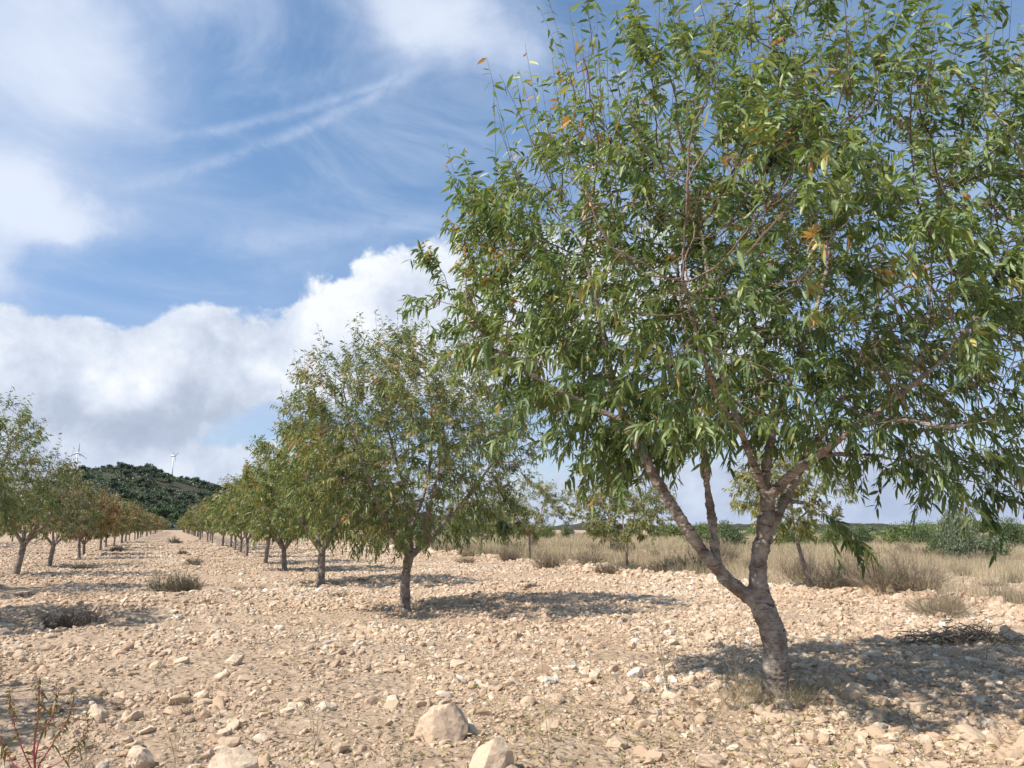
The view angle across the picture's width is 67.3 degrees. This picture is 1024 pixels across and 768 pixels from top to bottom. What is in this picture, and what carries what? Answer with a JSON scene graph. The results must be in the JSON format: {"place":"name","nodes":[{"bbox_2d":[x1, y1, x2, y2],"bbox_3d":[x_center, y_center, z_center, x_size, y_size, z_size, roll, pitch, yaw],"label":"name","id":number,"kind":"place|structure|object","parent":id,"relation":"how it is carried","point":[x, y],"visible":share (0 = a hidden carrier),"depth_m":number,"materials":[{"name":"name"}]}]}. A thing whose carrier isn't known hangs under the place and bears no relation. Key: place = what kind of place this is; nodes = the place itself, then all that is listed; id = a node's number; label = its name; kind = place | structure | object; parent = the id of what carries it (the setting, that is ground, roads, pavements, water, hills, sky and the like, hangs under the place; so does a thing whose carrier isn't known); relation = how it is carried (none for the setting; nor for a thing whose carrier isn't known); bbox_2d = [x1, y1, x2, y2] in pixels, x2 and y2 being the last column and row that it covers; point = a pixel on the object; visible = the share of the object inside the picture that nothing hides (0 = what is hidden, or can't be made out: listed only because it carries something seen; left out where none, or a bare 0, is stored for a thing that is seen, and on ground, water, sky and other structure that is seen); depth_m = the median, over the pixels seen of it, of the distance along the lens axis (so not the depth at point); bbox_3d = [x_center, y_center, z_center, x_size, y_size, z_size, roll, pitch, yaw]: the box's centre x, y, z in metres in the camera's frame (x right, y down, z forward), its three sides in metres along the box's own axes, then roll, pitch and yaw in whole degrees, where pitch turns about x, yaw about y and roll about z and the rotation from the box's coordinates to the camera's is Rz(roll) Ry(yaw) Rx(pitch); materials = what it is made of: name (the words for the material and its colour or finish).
{"place":"outdoors","nodes":[
{"label":"outdoors","id":0,"kind":"place"},
{"bbox_2d":[2,468,440,529],"bbox_3d":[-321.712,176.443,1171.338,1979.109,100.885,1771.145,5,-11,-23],"label":"hill","id":1,"kind":"structure","parent":0,"point":[176,485],"depth_m":500.31,"materials":[{"name":"plant"}]},
{"bbox_2d":[170,512,182,523],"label":"pine tree","id":2,"kind":"object","parent":1,"relation":"on","point":[176,516],"visible":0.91,"depth_m":404.52,"materials":[{"name":"green plant"}]},
{"bbox_2d":[51,466,467,529],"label":"hillside scrub","id":3,"kind":"object","parent":1,"relation":"on","point":[149,491],"visible":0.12,"depth_m":489.38,"materials":[{"name":"green plant"}]},
{"bbox_2d":[0,530,1023,767],"bbox_3d":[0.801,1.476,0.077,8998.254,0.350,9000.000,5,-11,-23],"label":"ground","id":4,"kind":"structure","parent":0,"point":[94,636],"depth_m":7.36,"materials":[{"name":"soil"}]},
{"bbox_2d":[0,415,8,517],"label":"almond tree","id":5,"kind":"object","parent":4,"relation":"on","point":[1,425],"visible":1,"depth_m":13.74,"materials":[{"name":"green plant"}]},
{"bbox_2d":[14,590,37,597],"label":"dry shrub","id":6,"kind":"object","parent":4,"relation":"on","point":[23,596],"visible":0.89,"depth_m":16.94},
{"bbox_2d":[0,386,73,537],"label":"almond tree","id":7,"kind":"object","parent":4,"relation":"on","point":[40,488],"visible":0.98,"depth_m":18.98,"materials":[{"name":"green plant"}]},
{"bbox_2d":[0,673,94,767],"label":"amaranth weed","id":8,"kind":"object","parent":4,"relation":"on","point":[42,729],"visible":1,"depth_m":4.75,"materials":[{"name":"plant"}]},
{"bbox_2d":[0,440,105,574],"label":"almond tree","id":9,"kind":"object","parent":4,"relation":"on","point":[34,532],"visible":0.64,"depth_m":24.10,"materials":[{"name":"green plant"}]},
{"bbox_2d":[2,478,113,566],"bbox_3d":[-17.907,5.321,30.116,3.941,3.794,3.915,-2,-11,11],"label":"almond tree","id":10,"kind":"object","parent":4,"relation":"on","point":[54,542],"visible":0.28,"depth_m":29.95,"materials":[{"name":"green plant"}]},
{"bbox_2d":[40,604,112,629],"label":"dry shrub","id":11,"kind":"object","parent":4,"relation":"on","point":[59,622],"visible":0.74,"depth_m":11.68,"materials":[{"name":"plant"}]},
{"bbox_2d":[37,483,125,558],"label":"almond tree","id":12,"kind":"object","parent":4,"relation":"on","point":[111,519],"visible":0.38,"depth_m":36.42,"materials":[{"name":"green plant"}]},
{"bbox_2d":[71,562,97,569],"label":"dry shrub","id":13,"kind":"object","parent":4,"relation":"on","point":[82,566],"visible":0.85,"depth_m":27.53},
{"bbox_2d":[55,494,124,554],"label":"almond tree","id":14,"kind":"object","parent":4,"relation":"on","point":[83,541],"visible":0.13,"depth_m":42.16,"materials":[{"name":"green plant"}]},
{"bbox_2d":[53,706,139,767],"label":"dry weed","id":15,"kind":"object","parent":4,"relation":"on","point":[93,743],"visible":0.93,"depth_m":4.97,"materials":[{"name":"plant"}]},
{"bbox_2d":[86,704,109,719],"bbox_3d":[-3.277,2.625,6.100,0.169,0.164,0.137,-2,-11,11],"label":"limestone rock","id":16,"kind":"object","parent":4,"relation":"on","point":[94,709],"visible":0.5,"depth_m":6.08,"materials":[{"name":"stone"}]},
{"bbox_2d":[97,494,137,550],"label":"almond tree","id":17,"kind":"object","parent":4,"relation":"on","point":[126,513],"visible":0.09,"depth_m":48.48,"materials":[{"name":"green plant"}]},
{"bbox_2d":[104,497,138,547],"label":"almond tree","id":18,"kind":"object","parent":4,"relation":"on","point":[131,514],"visible":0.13,"depth_m":54.58,"materials":[{"name":"green plant"}]},
{"bbox_2d":[106,498,143,545],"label":"almond tree","id":19,"kind":"object","parent":4,"relation":"on","point":[137,524],"visible":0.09,"depth_m":61.21,"materials":[{"name":"green plant"}]},
{"bbox_2d":[114,505,146,543],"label":"almond tree","id":20,"kind":"object","parent":4,"relation":"on","point":[132,530],"visible":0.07,"depth_m":67.76,"materials":[{"name":"green plant"}]},
{"bbox_2d":[124,501,151,541],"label":"almond tree","id":21,"kind":"object","parent":4,"relation":"on","point":[146,523],"visible":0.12,"depth_m":79.51,"materials":[{"name":"green plant"}]},
{"bbox_2d":[125,745,154,767],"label":"limestone rock","id":22,"kind":"object","parent":4,"relation":"on","point":[138,756],"visible":0.96,"depth_m":4.99,"materials":[{"name":"stone"}]},
{"bbox_2d":[130,662,199,763],"bbox_3d":[-2.311,2.205,5.160,0.402,0.680,0.300,-3,-11,14],"label":"dry weed","id":23,"kind":"object","parent":4,"relation":"on","point":[181,715],"visible":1,"depth_m":5.13,"materials":[{"name":"plant"}]},
{"bbox_2d":[145,566,207,592],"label":"dry shrub","id":24,"kind":"object","parent":4,"relation":"on","point":[185,585],"visible":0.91,"depth_m":18.14,"materials":[{"name":"plant"}]},
{"bbox_2d":[183,504,201,539],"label":"almond tree","id":25,"kind":"object","parent":4,"relation":"on","point":[188,516],"visible":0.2,"depth_m":91.48,"materials":[{"name":"green plant"}]},
{"bbox_2d":[184,555,204,564],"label":"dry shrub","id":26,"kind":"object","parent":4,"relation":"on","point":[193,562],"visible":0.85,"depth_m":30.96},
{"bbox_2d":[191,502,216,542],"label":"almond tree","id":27,"kind":"object","parent":4,"relation":"on","point":[199,527],"visible":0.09,"depth_m":67.78,"materials":[{"name":"green plant"}]},
{"bbox_2d":[190,497,217,532],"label":"almond tree","id":28,"kind":"object","parent":4,"relation":"on","point":[193,524],"visible":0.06,"depth_m":73.55,"materials":[{"name":"green plant"}]},
{"bbox_2d":[195,493,226,545],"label":"almond tree","id":29,"kind":"object","parent":4,"relation":"on","point":[198,514],"visible":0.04,"depth_m":62.14,"materials":[{"name":"green plant"}]},
{"bbox_2d":[199,493,232,547],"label":"almond tree","id":30,"kind":"object","parent":4,"relation":"on","point":[210,523],"visible":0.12,"depth_m":56.35,"materials":[{"name":"green plant"}]},
{"bbox_2d":[214,668,230,678],"bbox_3d":[-2.915,2.929,7.731,0.150,0.130,0.147,1,-11,-3],"label":"limestone rock","id":31,"kind":"object","parent":4,"relation":"on","point":[225,672],"visible":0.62,"depth_m":7.69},
{"bbox_2d":[199,488,248,549],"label":"almond tree","id":32,"kind":"object","parent":4,"relation":"on","point":[235,538],"visible":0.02,"depth_m":50.60,"materials":[{"name":"green plant"}]},
{"bbox_2d":[207,493,248,552],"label":"almond tree","id":33,"kind":"object","parent":4,"relation":"on","point":[224,534],"visible":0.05,"depth_m":43.97,"materials":[{"name":"green plant"}]},
{"bbox_2d":[208,745,258,767],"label":"limestone rock","id":34,"kind":"object","parent":4,"relation":"on","point":[240,756],"visible":1,"depth_m":4.77,"materials":[{"name":"stone"}]},
{"bbox_2d":[225,654,244,665],"bbox_3d":[-3.041,3.030,8.389,0.177,0.173,0.157,-4,-11,22],"label":"limestone rock","id":35,"kind":"object","parent":4,"relation":"on","point":[234,659],"visible":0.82,"depth_m":8.35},
{"bbox_2d":[199,477,278,555],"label":"almond tree","id":36,"kind":"object","parent":4,"relation":"on","point":[217,503],"visible":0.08,"depth_m":38.08,"materials":[{"name":"green plant"}]},
{"bbox_2d":[213,464,299,563],"bbox_3d":[-10.360,5.535,32.785,4.643,4.362,4.450,5,-11,-23],"label":"almond tree","id":37,"kind":"object","parent":4,"relation":"on","point":[227,500],"visible":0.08,"depth_m":32.33,"materials":[{"name":"green plant"}]},
{"bbox_2d":[220,453,350,570],"bbox_3d":[-7.823,4.397,27.054,4.602,4.429,4.270,5,-11,-23],"label":"almond tree","id":38,"kind":"object","parent":4,"relation":"on","point":[228,510],"visible":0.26,"depth_m":26.55,"materials":[{"name":"green plant"}]},
{"bbox_2d":[301,688,333,755],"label":"dry weed","id":39,"kind":"object","parent":4,"relation":"on","point":[311,730],"visible":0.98,"depth_m":5.19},
{"bbox_2d":[234,397,413,586],"bbox_3d":[-5.103,2.918,21.112,4.740,5.281,4.828,5,-11,-23],"label":"almond tree","id":40,"kind":"object","parent":4,"relation":"on","point":[280,518],"visible":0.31,"depth_m":20.59,"materials":[{"name":"green plant"}]},
{"bbox_2d":[359,715,421,765],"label":"dry weed","id":41,"kind":"object","parent":4,"relation":"on","point":[394,748],"visible":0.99,"depth_m":4.97,"materials":[{"name":"plant"}]},
{"bbox_2d":[263,309,551,611],"bbox_3d":[-1.889,1.293,14.568,5.370,6.057,5.682,5,-11,-23],"label":"almond tree","id":42,"kind":"object","parent":4,"relation":"on","point":[393,391],"visible":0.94,"depth_m":13.85,"materials":[{"name":"green plant"}]},
{"bbox_2d":[414,703,468,741],"bbox_3d":[-0.499,2.468,5.497,0.360,0.374,0.296,-9,-14,40],"label":"limestone rock","id":43,"kind":"object","parent":4,"relation":"on","point":[445,721],"visible":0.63,"depth_m":5.42,"materials":[{"name":"stone"}]},
{"bbox_2d":[452,555,476,562],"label":"dry weed","id":44,"kind":"object","parent":4,"relation":"on","point":[467,560],"visible":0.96,"depth_m":32.44,"materials":[{"name":"plant"}]},
{"bbox_2d":[456,546,478,556],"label":"dry weed","id":45,"kind":"object","parent":4,"relation":"on","point":[464,553],"visible":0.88,"depth_m":35.88,"materials":[{"name":"plant"}]},
{"bbox_2d":[433,481,507,551],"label":"young almond tree","id":46,"kind":"object","parent":4,"relation":"on","point":[451,505],"visible":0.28,"depth_m":37.69,"materials":[{"name":"green plant"}]},
{"bbox_2d":[454,499,508,547],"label":"young almond tree","id":47,"kind":"object","parent":4,"relation":"on","point":[482,535],"visible":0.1,"depth_m":40.40,"materials":[{"name":"green plant"}]},
{"bbox_2d":[469,736,513,767],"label":"limestone rock","id":48,"kind":"object","parent":4,"relation":"on","point":[496,752],"visible":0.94,"depth_m":4.84,"materials":[{"name":"stone"}]},
{"bbox_2d":[494,548,524,561],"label":"dry shrub","id":49,"kind":"object","parent":4,"relation":"on","point":[505,555],"visible":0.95,"depth_m":32.25,"materials":[{"name":"plant"}]},
{"bbox_2d":[0,625,1021,766],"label":"dry tufts","id":50,"kind":"object","parent":4,"relation":"on","point":[793,690],"visible":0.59,"depth_m":6.68,"materials":[{"name":"plant"}]},
{"bbox_2d":[0,538,1023,767],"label":"loose stones","id":51,"kind":"object","parent":4,"relation":"on","point":[42,604],"visible":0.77,"depth_m":9.60,"materials":[{"name":"stone"}]},
{"bbox_2d":[1,652,1023,767],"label":"leaf litter","id":52,"kind":"object","parent":4,"relation":"on","point":[729,756],"visible":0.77,"depth_m":5.65,"materials":[{"name":"plant"}]},
{"bbox_2d":[17,614,1022,767],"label":"twig litter","id":53,"kind":"object","parent":4,"relation":"on","point":[540,682],"visible":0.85,"depth_m":7.30,"materials":[{"name":"wood"}]},
{"bbox_2d":[481,476,575,558],"bbox_3d":[0.818,5.888,34.065,4.137,3.949,4.325,-8,-13,36],"label":"young almond tree","id":54,"kind":"object","parent":4,"relation":"on","point":[548,499],"visible":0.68,"depth_m":33.89,"materials":[{"name":"green plant"}]},
{"bbox_2d":[534,523,551,538],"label":"bush","id":55,"kind":"object","parent":4,"relation":"on","point":[541,534],"visible":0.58,"depth_m":92.54,"materials":[{"name":"green plant"}]},
{"bbox_2d":[516,597,570,762],"bbox_3d":[0.167,1.970,5.142,0.307,1.101,0.390,5,-11,-23],"label":"dry weed","id":56,"kind":"object","parent":4,"relation":"on","point":[544,700],"visible":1,"depth_m":5.09,"materials":[{"name":"plant"}]},
{"bbox_2d":[544,522,556,538],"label":"bush","id":57,"kind":"object","parent":4,"relation":"on","point":[552,531],"visible":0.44,"depth_m":94.49,"materials":[{"name":"green plant"}]},
{"bbox_2d":[527,549,575,568],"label":"dry shrub","id":58,"kind":"object","parent":4,"relation":"on","point":[555,561],"visible":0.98,"depth_m":28.00,"materials":[{"name":"plant"}]},
{"bbox_2d":[574,547,607,564],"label":"dry shrub","id":59,"kind":"object","parent":4,"relation":"on","point":[594,558],"visible":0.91,"depth_m":27.85,"materials":[{"name":"plant"}]},
{"bbox_2d":[590,561,621,573],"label":"dry shrub","id":60,"kind":"object","parent":4,"relation":"on","point":[606,569],"visible":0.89,"depth_m":24.80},
{"bbox_2d":[605,735,628,750],"bbox_3d":[0.726,2.504,5.341,0.163,0.129,0.134,-2,-11,12],"label":"limestone rock","id":61,"kind":"object","parent":4,"relation":"on","point":[615,742],"visible":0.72,"depth_m":5.31,"materials":[{"name":"stone"}]},
{"bbox_2d":[605,541,633,552],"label":"dry weed","id":62,"kind":"object","parent":4,"relation":"on","point":[620,548],"visible":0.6,"depth_m":44.32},
{"bbox_2d":[567,476,676,565],"bbox_3d":[3.746,4.378,25.671,3.658,3.688,3.904,-6,-12,31],"label":"young almond tree","id":63,"kind":"object","parent":4,"relation":"on","point":[639,507],"visible":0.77,"depth_m":25.49,"materials":[{"name":"green plant"}]},
{"bbox_2d":[608,672,657,713],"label":"dry weed","id":64,"kind":"object","parent":4,"relation":"on","point":[640,707],"visible":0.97,"depth_m":6.11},
{"bbox_2d":[624,590,687,688],"bbox_3d":[1.361,2.402,7.181,0.477,0.939,0.425,9,-14,-40],"label":"dry weed","id":65,"kind":"object","parent":4,"relation":"on","point":[661,662],"visible":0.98,"depth_m":7.15,"materials":[{"name":"plant"}]},
{"bbox_2d":[633,556,687,571],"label":"dry shrub","id":66,"kind":"object","parent":4,"relation":"on","point":[661,566],"visible":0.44,"depth_m":25.48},
{"bbox_2d":[301,531,1023,606],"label":"dry grass","id":67,"kind":"structure","parent":4,"relation":"on","point":[665,545],"depth_m":34.96,"materials":[{"name":"plant"}]},
{"bbox_2d":[659,522,683,536],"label":"bush","id":68,"kind":"object","parent":4,"relation":"on","point":[674,530],"visible":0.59,"depth_m":101.01,"materials":[{"name":"green plant"}]},
{"bbox_2d":[652,545,728,573],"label":"dry shrub","id":69,"kind":"object","parent":4,"relation":"on","point":[687,560],"visible":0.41,"depth_m":26.21,"materials":[{"name":"plant"}]},
{"bbox_2d":[680,522,710,544],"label":"bush","id":70,"kind":"object","parent":4,"relation":"on","point":[700,529],"visible":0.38,"depth_m":60.93,"materials":[{"name":"green plant"}]},
{"bbox_2d":[659,658,734,740],"bbox_3d":[1.382,2.291,5.547,0.432,0.590,0.579,5,-11,-23],"label":"dry weed","id":71,"kind":"object","parent":4,"relation":"on","point":[705,709],"visible":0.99,"depth_m":5.54,"materials":[{"name":"plant"}]},
{"bbox_2d":[395,0,1023,698],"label":"almond tree","id":72,"kind":"object","parent":4,"relation":"on","point":[687,420],"visible":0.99,"depth_m":6.66,"materials":[{"name":"green plant"}]},
{"bbox_2d":[695,753,727,767],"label":"limestone rock","id":73,"kind":"object","parent":4,"relation":"on","point":[713,760],"visible":0.91,"depth_m":4.88,"materials":[{"name":"stone"}]},
{"bbox_2d":[691,530,743,562],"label":"dry shrub","id":74,"kind":"object","parent":4,"relation":"on","point":[726,551],"visible":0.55,"depth_m":32.45,"materials":[{"name":"plant"}]},
{"bbox_2d":[708,518,749,548],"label":"bush","id":75,"kind":"object","parent":4,"relation":"on","point":[733,536],"visible":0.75,"depth_m":53.23,"materials":[{"name":"green plant"}]},
{"bbox_2d":[712,609,758,687],"bbox_3d":[2.063,2.473,7.119,0.352,0.730,0.317,5,-11,-23],"label":"dry weed","id":76,"kind":"object","parent":4,"relation":"on","point":[734,665],"visible":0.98,"depth_m":7.11,"materials":[{"name":"plant"}]},
{"bbox_2d":[733,700,812,766],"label":"dry weed","id":77,"kind":"object","parent":4,"relation":"on","point":[772,733],"visible":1,"depth_m":4.97,"materials":[{"name":"plant"}]},
{"bbox_2d":[776,699,793,706],"bbox_3d":[2.278,2.675,6.398,0.174,0.097,0.103,1,-11,-7],"label":"limestone rock","id":78,"kind":"object","parent":4,"relation":"on","point":[782,702],"visible":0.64,"depth_m":6.39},
{"bbox_2d":[722,438,860,587],"bbox_3d":[6.412,2.949,17.731,3.020,3.689,3.118,5,-11,-23],"label":"young almond tree","id":79,"kind":"object","parent":4,"relation":"on","point":[807,529],"visible":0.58,"depth_m":17.57,"materials":[{"name":"green plant"}]},
{"bbox_2d":[777,525,811,544],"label":"bush","id":80,"kind":"object","parent":4,"relation":"on","point":[791,539],"visible":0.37,"depth_m":56.69,"materials":[{"name":"green plant"}]},
{"bbox_2d":[775,546,825,582],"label":"dry shrub","id":81,"kind":"object","parent":4,"relation":"on","point":[797,572],"visible":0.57,"depth_m":21.37,"materials":[{"name":"plant"}]},
{"bbox_2d":[817,527,844,546],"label":"bush","id":82,"kind":"object","parent":4,"relation":"on","point":[824,539],"visible":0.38,"depth_m":52.99,"materials":[{"name":"green plant"}]},
{"bbox_2d":[787,543,894,589],"bbox_3d":[7.646,4.136,17.494,2.369,1.321,2.280,-9,-14,41],"label":"dry shrub","id":83,"kind":"object","parent":4,"relation":"on","point":[827,581],"visible":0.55,"depth_m":17.26,"materials":[{"name":"plant"}]},
{"bbox_2d":[850,521,878,544],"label":"bush","id":84,"kind":"object","parent":4,"relation":"on","point":[865,533],"visible":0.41,"depth_m":57.09,"materials":[{"name":"green plant"}]},
{"bbox_2d":[873,522,918,546],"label":"bush","id":85,"kind":"object","parent":4,"relation":"on","point":[894,532],"visible":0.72,"depth_m":51.42,"materials":[{"name":"green plant"}]},
{"bbox_2d":[844,540,958,594],"bbox_3d":[8.146,3.849,16.159,2.181,1.151,2.254,-4,-11,20],"label":"dry shrub","id":86,"kind":"object","parent":4,"relation":"on","point":[897,580],"visible":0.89,"depth_m":15.82,"materials":[{"name":"plant"}]},
{"bbox_2d":[895,536,916,551],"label":"dry weed","id":87,"kind":"object","parent":4,"relation":"on","point":[900,547],"visible":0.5,"depth_m":43.32,"materials":[{"name":"plant"}]},
{"bbox_2d":[895,703,927,760],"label":"dry weed","id":88,"kind":"object","parent":4,"relation":"on","point":[911,741],"visible":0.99,"depth_m":4.97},
{"bbox_2d":[912,526,932,544],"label":"bush","id":89,"kind":"object","parent":4,"relation":"on","point":[922,536],"visible":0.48,"depth_m":56.83,"materials":[{"name":"green plant"}]},
{"bbox_2d":[916,520,938,532],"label":"bush","id":90,"kind":"object","parent":4,"relation":"on","point":[927,524],"visible":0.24,"depth_m":113.00,"materials":[{"name":"green plant"}]},
{"bbox_2d":[923,528,946,555],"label":"bush","id":91,"kind":"object","parent":4,"relation":"on","point":[932,540],"visible":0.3,"depth_m":35.39,"materials":[{"name":"green plant"}]},
{"bbox_2d":[891,582,985,619],"bbox_3d":[7.362,3.723,13.275,1.584,0.683,1.694,5,-11,-23],"label":"dry shrub","id":92,"kind":"object","parent":4,"relation":"on","point":[946,604],"visible":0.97,"depth_m":13.07,"materials":[{"name":"plant"}]},
{"bbox_2d":[878,614,1023,649],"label":"brush pile","id":93,"kind":"object","parent":4,"relation":"on","point":[956,636],"visible":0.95,"depth_m":9.56,"materials":[{"name":"wood"}]},
{"bbox_2d":[934,503,981,559],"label":"bush","id":94,"kind":"object","parent":4,"relation":"on","point":[951,530],"visible":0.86,"depth_m":33.52,"materials":[{"name":"green plant"}]},
{"bbox_2d":[948,563,979,575],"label":"dry weed","id":95,"kind":"object","parent":4,"relation":"on","point":[960,573],"visible":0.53,"depth_m":23.94,"materials":[{"name":"plant"}]},
{"bbox_2d":[959,732,985,744],"bbox_3d":[3.306,2.558,5.514,0.176,0.123,0.149,-5,-12,25],"label":"limestone rock","id":96,"kind":"object","parent":4,"relation":"on","point":[970,738],"visible":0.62,"depth_m":5.48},
{"bbox_2d":[967,532,1015,558],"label":"bush","id":97,"kind":"object","parent":4,"relation":"on","point":[982,544],"visible":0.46,"depth_m":36.49,"materials":[{"name":"green plant"}]},
{"bbox_2d":[980,578,1023,603],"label":"dry shrub","id":98,"kind":"object","parent":4,"relation":"on","point":[1000,593],"visible":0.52,"depth_m":15.04,"materials":[{"name":"plant"}]},
{"bbox_2d":[988,515,1023,547],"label":"bush","id":99,"kind":"object","parent":4,"relation":"on","point":[1014,534],"visible":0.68,"depth_m":47.26,"materials":[{"name":"green plant"}]},
{"bbox_2d":[999,625,1023,640],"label":"limestone rock","id":100,"kind":"object","parent":4,"relation":"on","point":[1011,633],"visible":0.42,"depth_m":10.02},
{"bbox_2d":[1001,564,1023,582],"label":"dry weed","id":101,"kind":"object","parent":4,"relation":"on","point":[1012,577],"visible":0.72,"depth_m":21.19,"materials":[{"name":"plant"}]},
{"bbox_2d":[0,0,1023,526],"label":"sky","id":102,"kind":"structure","parent":0,"point":[190,190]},
{"bbox_2d":[353,521,1022,530],"bbox_3d":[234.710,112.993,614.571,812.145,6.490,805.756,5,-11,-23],"label":"distant hill","id":103,"kind":"structure","parent":0,"point":[578,526],"depth_m":438.23,"materials":[{"name":"plant"}]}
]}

